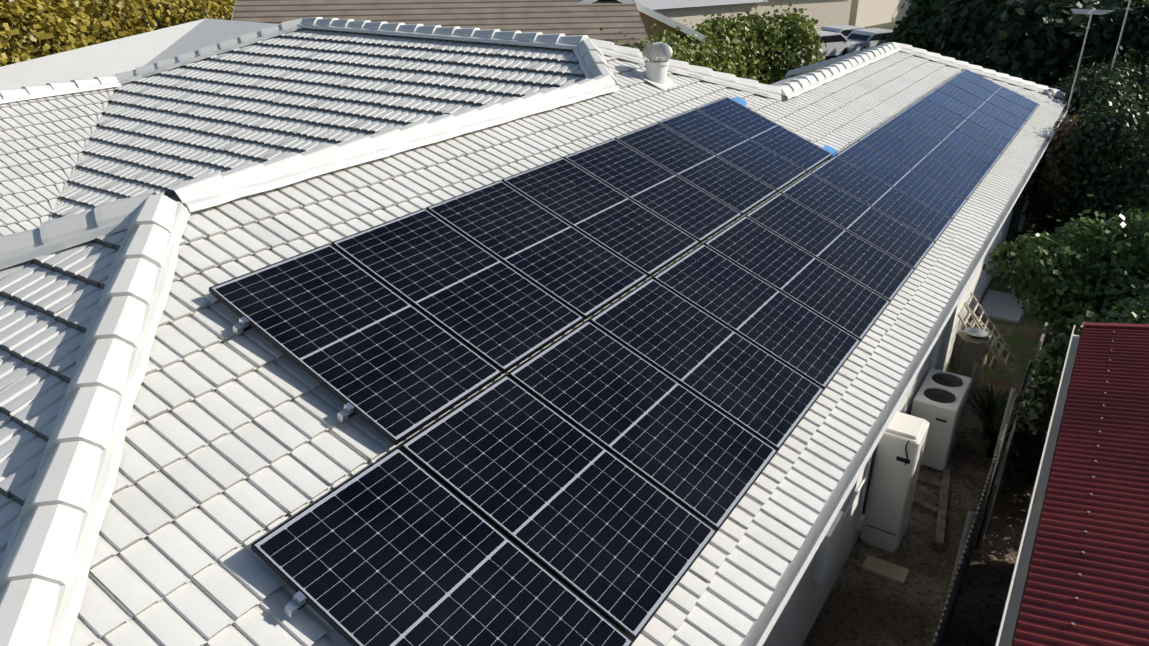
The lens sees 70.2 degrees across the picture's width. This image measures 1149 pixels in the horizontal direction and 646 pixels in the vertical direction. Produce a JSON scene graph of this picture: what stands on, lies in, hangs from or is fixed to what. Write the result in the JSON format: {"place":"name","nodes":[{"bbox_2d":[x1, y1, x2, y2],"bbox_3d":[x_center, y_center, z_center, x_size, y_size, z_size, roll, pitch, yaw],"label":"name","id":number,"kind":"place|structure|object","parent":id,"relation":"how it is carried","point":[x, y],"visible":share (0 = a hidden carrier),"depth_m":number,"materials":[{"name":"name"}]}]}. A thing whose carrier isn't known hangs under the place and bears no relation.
{"place":"outdoors","nodes":[
{"label":"outdoors","id":0,"kind":"place"},
{"bbox_2d":[48,28,585,220],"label":"roof tiles","id":1,"kind":"object","parent":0,"point":[164,163],"visible":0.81,"depth_m":12.50,"materials":[{"name":"white tile"}]},
{"bbox_2d":[232,0,649,45],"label":"roof","id":2,"kind":"structure","parent":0,"point":[572,17],"depth_m":24.57,"materials":[{"name":"tile"}]},
{"bbox_2d":[654,2,758,29],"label":"house walls","id":3,"kind":"structure","parent":0,"point":[693,16],"depth_m":46.40,"materials":[{"name":"beige paint"}]},
{"bbox_2d":[634,0,768,9],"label":"house roof","id":4,"kind":"structure","parent":3,"relation":"on","point":[658,4],"depth_m":45.29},
{"bbox_2d":[759,0,851,35],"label":"house walls","id":5,"kind":"structure","parent":0,"point":[829,12],"depth_m":55.85,"materials":[{"name":"beige paint"}]},
{"bbox_2d":[792,55,839,67],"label":"street asphalt","id":6,"kind":"structure","parent":0,"point":[829,57],"depth_m":46.02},
{"bbox_2d":[794,30,856,58],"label":"car","id":7,"kind":"object","parent":6,"relation":"on","point":[838,43],"visible":0.25,"depth_m":44.77,"materials":[{"name":"white paint"}]},
{"bbox_2d":[820,25,864,37],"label":"car","id":8,"kind":"object","parent":6,"relation":"on","point":[845,30],"visible":0.1,"depth_m":47.49,"materials":[{"name":"white paint"}]},
{"bbox_2d":[847,28,892,53],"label":"car","id":9,"kind":"object","parent":6,"relation":"on","point":[866,38],"visible":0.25,"depth_m":45.49,"materials":[{"name":"white paint"}]},
{"bbox_2d":[855,0,910,26],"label":"house walls","id":10,"kind":"structure","parent":0,"point":[872,12],"depth_m":62.43,"materials":[{"name":"beige paint"}]},
{"bbox_2d":[790,20,1029,238],"bbox_3d":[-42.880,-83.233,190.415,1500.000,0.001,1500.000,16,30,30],"label":"ground","id":11,"kind":"structure","parent":0,"point":[1016,212],"depth_m":21.16,"materials":[{"name":"soil"}]},
{"bbox_2d":[0,0,97,66],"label":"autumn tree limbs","id":12,"kind":"object","parent":11,"relation":"on","point":[22,10],"visible":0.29,"depth_m":22.71,"materials":[{"name":"yellow plant"}]},
{"bbox_2d":[0,0,170,65],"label":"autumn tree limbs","id":13,"kind":"object","parent":11,"relation":"on","point":[101,24],"visible":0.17,"depth_m":25.07,"materials":[{"name":"yellow plant"}]},
{"bbox_2d":[0,0,235,50],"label":"hedge","id":14,"kind":"object","parent":11,"relation":"on","point":[169,20],"visible":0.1,"depth_m":29.28,"materials":[{"name":"yellow plant"}]},
{"bbox_2d":[147,0,235,23],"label":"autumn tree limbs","id":15,"kind":"object","parent":11,"relation":"on","point":[229,12],"visible":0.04,"depth_m":32.97,"materials":[{"name":"brown plant"}]},
{"bbox_2d":[639,11,687,56],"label":"house wing gables","id":16,"kind":"object","parent":11,"relation":"on","point":[660,25],"depth_m":26.43,"materials":[{"name":"beige paint"}]},
{"bbox_2d":[576,0,704,42],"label":"house gable bargeboards","id":17,"kind":"object","parent":16,"relation":"on","point":[662,18],"visible":0.39,"depth_m":26.02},
{"bbox_2d":[600,7,763,78],"bbox_3d":[3.381,-8.088,27.093,3.497,4.058,9.741,16,30,30],"label":"tree","id":18,"kind":"object","parent":11,"relation":"on","point":[708,53],"visible":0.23,"depth_m":27.15,"materials":[{"name":"green plant"}]},
{"bbox_2d":[695,0,826,84],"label":"hedge","id":19,"kind":"object","parent":11,"relation":"on","point":[778,50],"visible":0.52,"depth_m":29.15,"materials":[{"name":"green plant"}]},
{"bbox_2d":[848,0,858,25],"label":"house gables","id":20,"kind":"object","parent":11,"relation":"on","point":[853,12],"depth_m":59.78,"materials":[{"name":"beige paint"}]},
{"bbox_2d":[763,206,1013,645],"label":"house walls","id":21,"kind":"structure","parent":11,"relation":"on","point":[794,623],"depth_m":8.63,"materials":[{"name":"white paint"}]},
{"bbox_2d":[0,229,126,568],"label":"roof tiles","id":22,"kind":"object","parent":21,"relation":"on","point":[34,338],"visible":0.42,"depth_m":5.14,"materials":[{"name":"white tile"}]},
{"bbox_2d":[0,239,119,546],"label":"roof underside","id":23,"kind":"structure","parent":22,"relation":"attached to","point":[41,363],"depth_m":5.48,"materials":[{"name":"grey"}]},
{"bbox_2d":[0,192,156,269],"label":"hip cap","id":24,"kind":"object","parent":22,"relation":"on","point":[63,233],"visible":0.85,"depth_m":5.97,"materials":[{"name":"white paint"}]},
{"bbox_2d":[68,51,1067,645],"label":"roof tiles","id":25,"kind":"object","parent":21,"relation":"on","point":[148,591],"visible":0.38,"depth_m":5.30,"materials":[{"name":"white tile"}]},
{"bbox_2d":[0,194,190,645],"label":"hip cap","id":26,"kind":"object","parent":25,"relation":"on","point":[48,554],"visible":0.96,"depth_m":4.27,"materials":[{"name":"white paint"}]},
{"bbox_2d":[66,35,577,211],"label":"roof underside","id":27,"kind":"structure","parent":25,"relation":"attached to","point":[317,107],"depth_m":12.49,"materials":[{"name":"grey"}]},
{"bbox_2d":[0,87,115,235],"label":"roof tiles","id":28,"kind":"object","parent":27,"relation":"attached to","point":[35,162],"visible":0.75,"depth_m":12.64,"materials":[{"name":"white tile"}]},
{"bbox_2d":[0,91,109,226],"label":"roof underside","id":29,"kind":"structure","parent":28,"relation":"attached to","point":[39,149],"depth_m":12.65,"materials":[{"name":"grey"}]},
{"bbox_2d":[0,18,280,88],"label":"roof","id":30,"kind":"structure","parent":27,"relation":"attached to","point":[117,56],"depth_m":15.31,"materials":[{"name":"white paint"}]},
{"bbox_2d":[0,76,122,103],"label":"ridge cap","id":31,"kind":"structure","parent":30,"relation":"on","point":[50,89],"depth_m":13.87,"materials":[{"name":"white paint"}]},
{"bbox_2d":[114,18,301,84],"bbox_3d":[-6.621,-4.959,14.922,3.413,1.053,0.431,-5,26,-10],"label":"roof ridge cap","id":32,"kind":"object","parent":27,"relation":"on","point":[201,53],"visible":0.98,"depth_m":14.80,"materials":[{"name":"white paint"}]},
{"bbox_2d":[297,17,588,49],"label":"ridge cap","id":33,"kind":"structure","parent":27,"relation":"on","point":[540,39],"depth_m":13.15,"materials":[{"name":"white paint"}]},
{"bbox_2d":[164,75,619,211],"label":"ridge cap","id":34,"kind":"structure","parent":25,"relation":"on","point":[211,189],"depth_m":7.54,"materials":[{"name":"white paint"}]},
{"bbox_2d":[89,55,1062,645],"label":"roof underside","id":35,"kind":"structure","parent":25,"relation":"attached to","point":[383,451],"depth_m":5.28,"materials":[{"name":"grey"}]},
{"bbox_2d":[573,39,620,86],"bbox_3d":[0.293,-3.651,11.471,0.433,0.501,1.377,-5,26,-10],"label":"roof ridge cap","id":36,"kind":"object","parent":25,"relation":"on","point":[590,56],"visible":0.85,"depth_m":11.41,"materials":[{"name":"white paint"}]},
{"bbox_2d":[209,69,1039,645],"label":"pv frame rails","id":37,"kind":"object","parent":25,"relation":"on","point":[551,571],"visible":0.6,"depth_m":6.01,"materials":[{"name":"silver metal"}]},
{"bbox_2d":[212,69,1038,645],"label":"pv backsheet","id":38,"kind":"object","parent":37,"relation":"attached to","point":[492,553],"visible":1,"depth_m":6.01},
{"bbox_2d":[216,70,1037,645],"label":"solar panels","id":39,"kind":"object","parent":38,"relation":"attached to","point":[462,626],"visible":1,"depth_m":6.01,"materials":[{"name":"black glass"}]},
{"bbox_2d":[233,76,1024,617],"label":"pv clamps","id":40,"kind":"object","parent":37,"relation":"attached to","point":[291,608],"visible":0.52,"depth_m":4.97,"materials":[{"name":"silver metal"}]},
{"bbox_2d":[635,42,678,89],"bbox_3d":[1.191,-3.691,11.669,0.486,0.607,0.520,16,30,30],"label":"roof vent","id":41,"kind":"object","parent":25,"relation":"on","point":[655,73],"visible":1,"depth_m":11.59,"materials":[{"name":"white metal"}]},
{"bbox_2d":[588,38,781,99],"bbox_3d":[1.693,-3.863,12.467,3.145,0.980,0.436,-5,26,-10],"label":"hip cap","id":42,"kind":"object","parent":25,"relation":"on","point":[635,55],"visible":0.75,"depth_m":12.41,"materials":[{"name":"white paint"}]},
{"bbox_2d":[732,96,836,157],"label":"blue pv isolator shrouds","id":43,"kind":"object","parent":25,"relation":"on","point":[833,151],"visible":0.65,"depth_m":11.59,"materials":[{"name":"blue plastic"}]},
{"bbox_2d":[770,68,821,85],"bbox_3d":[4.686,-5.300,18.167,3.490,1.340,10.760,16,30,30],"label":"roof","id":44,"kind":"object","parent":25,"relation":"on","point":[778,83],"visible":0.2,"depth_m":21.36,"materials":[{"name":"white paint"}]},
{"bbox_2d":[785,43,884,76],"bbox_3d":[6.677,-6.677,20.901,0.435,1.480,4.983,-5,26,-10],"label":"roof","id":45,"kind":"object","parent":25,"relation":"on","point":[813,67],"visible":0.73,"depth_m":21.41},
{"bbox_2d":[778,42,900,98],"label":"ridge cap","id":46,"kind":"structure","parent":25,"relation":"on","point":[799,85],"depth_m":14.87,"materials":[{"name":"white paint"}]},
{"bbox_2d":[740,106,1069,645],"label":"roof gutter","id":47,"kind":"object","parent":25,"relation":"attached to","point":[768,617],"depth_m":6.56,"materials":[{"name":"white metal"}]},
{"bbox_2d":[897,43,1071,100],"bbox_3d":[9.620,-5.856,19.150,4.983,1.480,0.436,-5,26,-10],"label":"roof ridge cap","id":48,"kind":"object","parent":25,"relation":"on","point":[953,62],"visible":0.96,"depth_m":18.95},
{"bbox_2d":[811,241,986,583],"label":"windows","id":49,"kind":"structure","parent":21,"relation":"attached to","point":[825,555],"depth_m":7.60,"materials":[{"name":"white"}]},
{"bbox_2d":[882,0,981,57],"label":"tree","id":50,"kind":"object","parent":11,"relation":"on","point":[912,29],"visible":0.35,"depth_m":40.34,"materials":[{"name":"green plant"}]},
{"bbox_2d":[908,0,1000,16],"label":"tree trunk limbs","id":51,"kind":"object","parent":11,"relation":"on","point":[910,1],"depth_m":40.29,"materials":[{"name":"brown plant"}]},
{"bbox_2d":[1008,359,1046,436],"bbox_3d":[6.922,1.198,11.594,1.149,0.460,1.719,16,30,30],"label":"fence","id":52,"kind":"object","parent":11,"relation":"on","point":[1024,380],"visible":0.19,"depth_m":11.68,"materials":[{"name":"metal"}]},
{"bbox_2d":[927,0,1146,71],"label":"tree","id":53,"kind":"object","parent":11,"relation":"on","point":[969,30],"visible":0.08,"depth_m":35.38,"materials":[{"name":"green plant"}]},
{"bbox_2d":[947,0,1146,86],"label":"tree","id":54,"kind":"object","parent":11,"relation":"on","point":[1030,40],"visible":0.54,"depth_m":28.57,"materials":[{"name":"green plant"}]},
{"bbox_2d":[1048,86,1065,91],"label":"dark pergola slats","id":55,"kind":"object","parent":11,"relation":"on","point":[1058,88],"depth_m":23.51,"materials":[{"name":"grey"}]},
{"bbox_2d":[982,194,1148,335],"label":"tree","id":56,"kind":"object","parent":11,"relation":"on","point":[1080,272],"visible":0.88,"depth_m":10.56,"materials":[{"name":"green plant"}]},
{"bbox_2d":[994,264,1148,501],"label":"shrub","id":57,"kind":"object","parent":11,"relation":"on","point":[1038,414],"visible":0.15,"depth_m":9.79,"materials":[{"name":"green plant"}]},
{"bbox_2d":[995,322,1148,645],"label":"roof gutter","id":58,"kind":"object","parent":11,"relation":"on","point":[1080,575],"visible":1,"depth_m":5.37,"materials":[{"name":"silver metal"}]},
{"bbox_2d":[1016,42,1148,238],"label":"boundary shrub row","id":59,"kind":"object","parent":11,"relation":"on","point":[1114,146],"visible":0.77,"depth_m":16.16,"materials":[{"name":"green plant"}]},
{"bbox_2d":[1038,108,1087,206],"bbox_3d":[10.638,-3.636,17.611,0.910,2.268,3.945,16,30,30],"label":"shrub","id":60,"kind":"object","parent":59,"relation":"on","point":[1053,170],"visible":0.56,"depth_m":16.57,"materials":[{"name":"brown plant"}]},
{"bbox_2d":[1022,295,1148,399],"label":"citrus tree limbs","id":61,"kind":"object","parent":11,"relation":"on","point":[1141,305],"visible":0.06,"depth_m":9.45,"materials":[{"name":"green plant"}]},
{"bbox_2d":[1094,178,1148,236],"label":"shrub","id":62,"kind":"object","parent":11,"relation":"on","point":[1143,197],"visible":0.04,"depth_m":14.68,"materials":[{"name":"green plant"}]},
{"bbox_2d":[1112,0,1148,71],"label":"tree","id":63,"kind":"object","parent":11,"relation":"on","point":[1141,34],"visible":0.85,"depth_m":26.95,"materials":[{"name":"green plant"}]},
{"bbox_2d":[802,204,1064,645],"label":"ground","id":64,"kind":"structure","parent":0,"point":[860,607],"depth_m":9.14,"materials":[{"name":"brown soil"}]},
{"bbox_2d":[861,555,908,584],"bbox_3d":[3.399,2.696,8.947,0.450,0.045,0.240,16,30,30],"label":"paver slab","id":65,"kind":"object","parent":64,"relation":"on","point":[886,569],"depth_m":8.92,"materials":[{"name":"concrete"}]},
{"bbox_2d":[855,411,929,552],"bbox_3d":[3.495,1.815,9.066,0.440,1.535,0.760,16,30,30],"label":"water heater","id":66,"kind":"object","parent":64,"relation":"on","point":[882,522],"visible":0.92,"depth_m":8.91,"materials":[{"name":"white metal"}]},
{"bbox_2d":[912,467,950,549],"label":"timber sleepers","id":67,"kind":"object","parent":64,"relation":"on","point":[940,510],"visible":0.74,"depth_m":9.90},
{"bbox_2d":[910,368,971,470],"bbox_3d":[4.797,1.271,10.827,0.534,1.000,1.004,16,30,30],"label":"air conditioner unit","id":68,"kind":"object","parent":64,"relation":"on","point":[939,401],"visible":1,"depth_m":10.45,"materials":[{"name":"painted metal"},{"name":"black plastic"}]},
{"bbox_2d":[946,327,990,389],"bbox_3d":[6.055,0.524,12.565,0.554,0.850,0.552,16,30,30],"label":"water tank","id":69,"kind":"object","parent":64,"relation":"on","point":[969,354],"visible":0.94,"depth_m":12.40,"materials":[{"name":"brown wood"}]},
{"bbox_2d":[931,388,1016,645],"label":"fence","id":70,"kind":"object","parent":64,"relation":"on","point":[970,535],"visible":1,"depth_m":7.64,"materials":[{"name":"grey metal"}]},
{"bbox_2d":[958,292,1015,375],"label":"white trellis frames","id":71,"kind":"structure","parent":64,"relation":"on","point":[975,320],"depth_m":13.31,"materials":[{"name":"white wood"}]},
{"bbox_2d":[956,382,1037,460],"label":"cordyline plants","id":72,"kind":"object","parent":64,"relation":"on","point":[991,408],"visible":0.73,"depth_m":10.88,"materials":[{"name":"green plant"}]},
{"bbox_2d":[976,290,1026,323],"bbox_3d":[7.990,-0.320,15.262,0.700,0.050,1.300,16,30,30],"label":"concrete pad","id":73,"kind":"object","parent":64,"relation":"on","point":[999,305],"visible":0.78,"depth_m":15.17,"materials":[{"name":"grey concrete"}]},
{"bbox_2d":[1017,164,1037,231],"bbox_3d":[11.059,-3.663,19.520,0.090,2.420,2.390,16,30,30],"label":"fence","id":74,"kind":"object","parent":64,"relation":"on","point":[1022,220],"visible":0.32,"depth_m":18.93,"materials":[{"name":"black"}]},
{"bbox_2d":[977,216,1079,549],"bbox_3d":[10.880,-1.975,17.738,0.030,0.900,23.000,16,30,30],"label":"fence","id":75,"kind":"object","parent":64,"relation":"on","point":[1000,475],"visible":0.36,"depth_m":9.53,"materials":[{"name":"grey wood"}]},
{"bbox_2d":[1040,7,1114,213],"bbox_3d":[11.105,-4.557,18.596,0.850,4.827,1.500,16,30,30],"label":"antenna mast","id":76,"kind":"object","parent":64,"relation":"on","point":[1089,11],"visible":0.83,"depth_m":18.10,"materials":[{"name":"silver metal"}]},
{"bbox_2d":[1111,0,1130,70],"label":"flag pole","id":77,"kind":"object","parent":64,"relation":"on","point":[1120,36],"depth_m":19.27,"materials":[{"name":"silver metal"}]}
]}

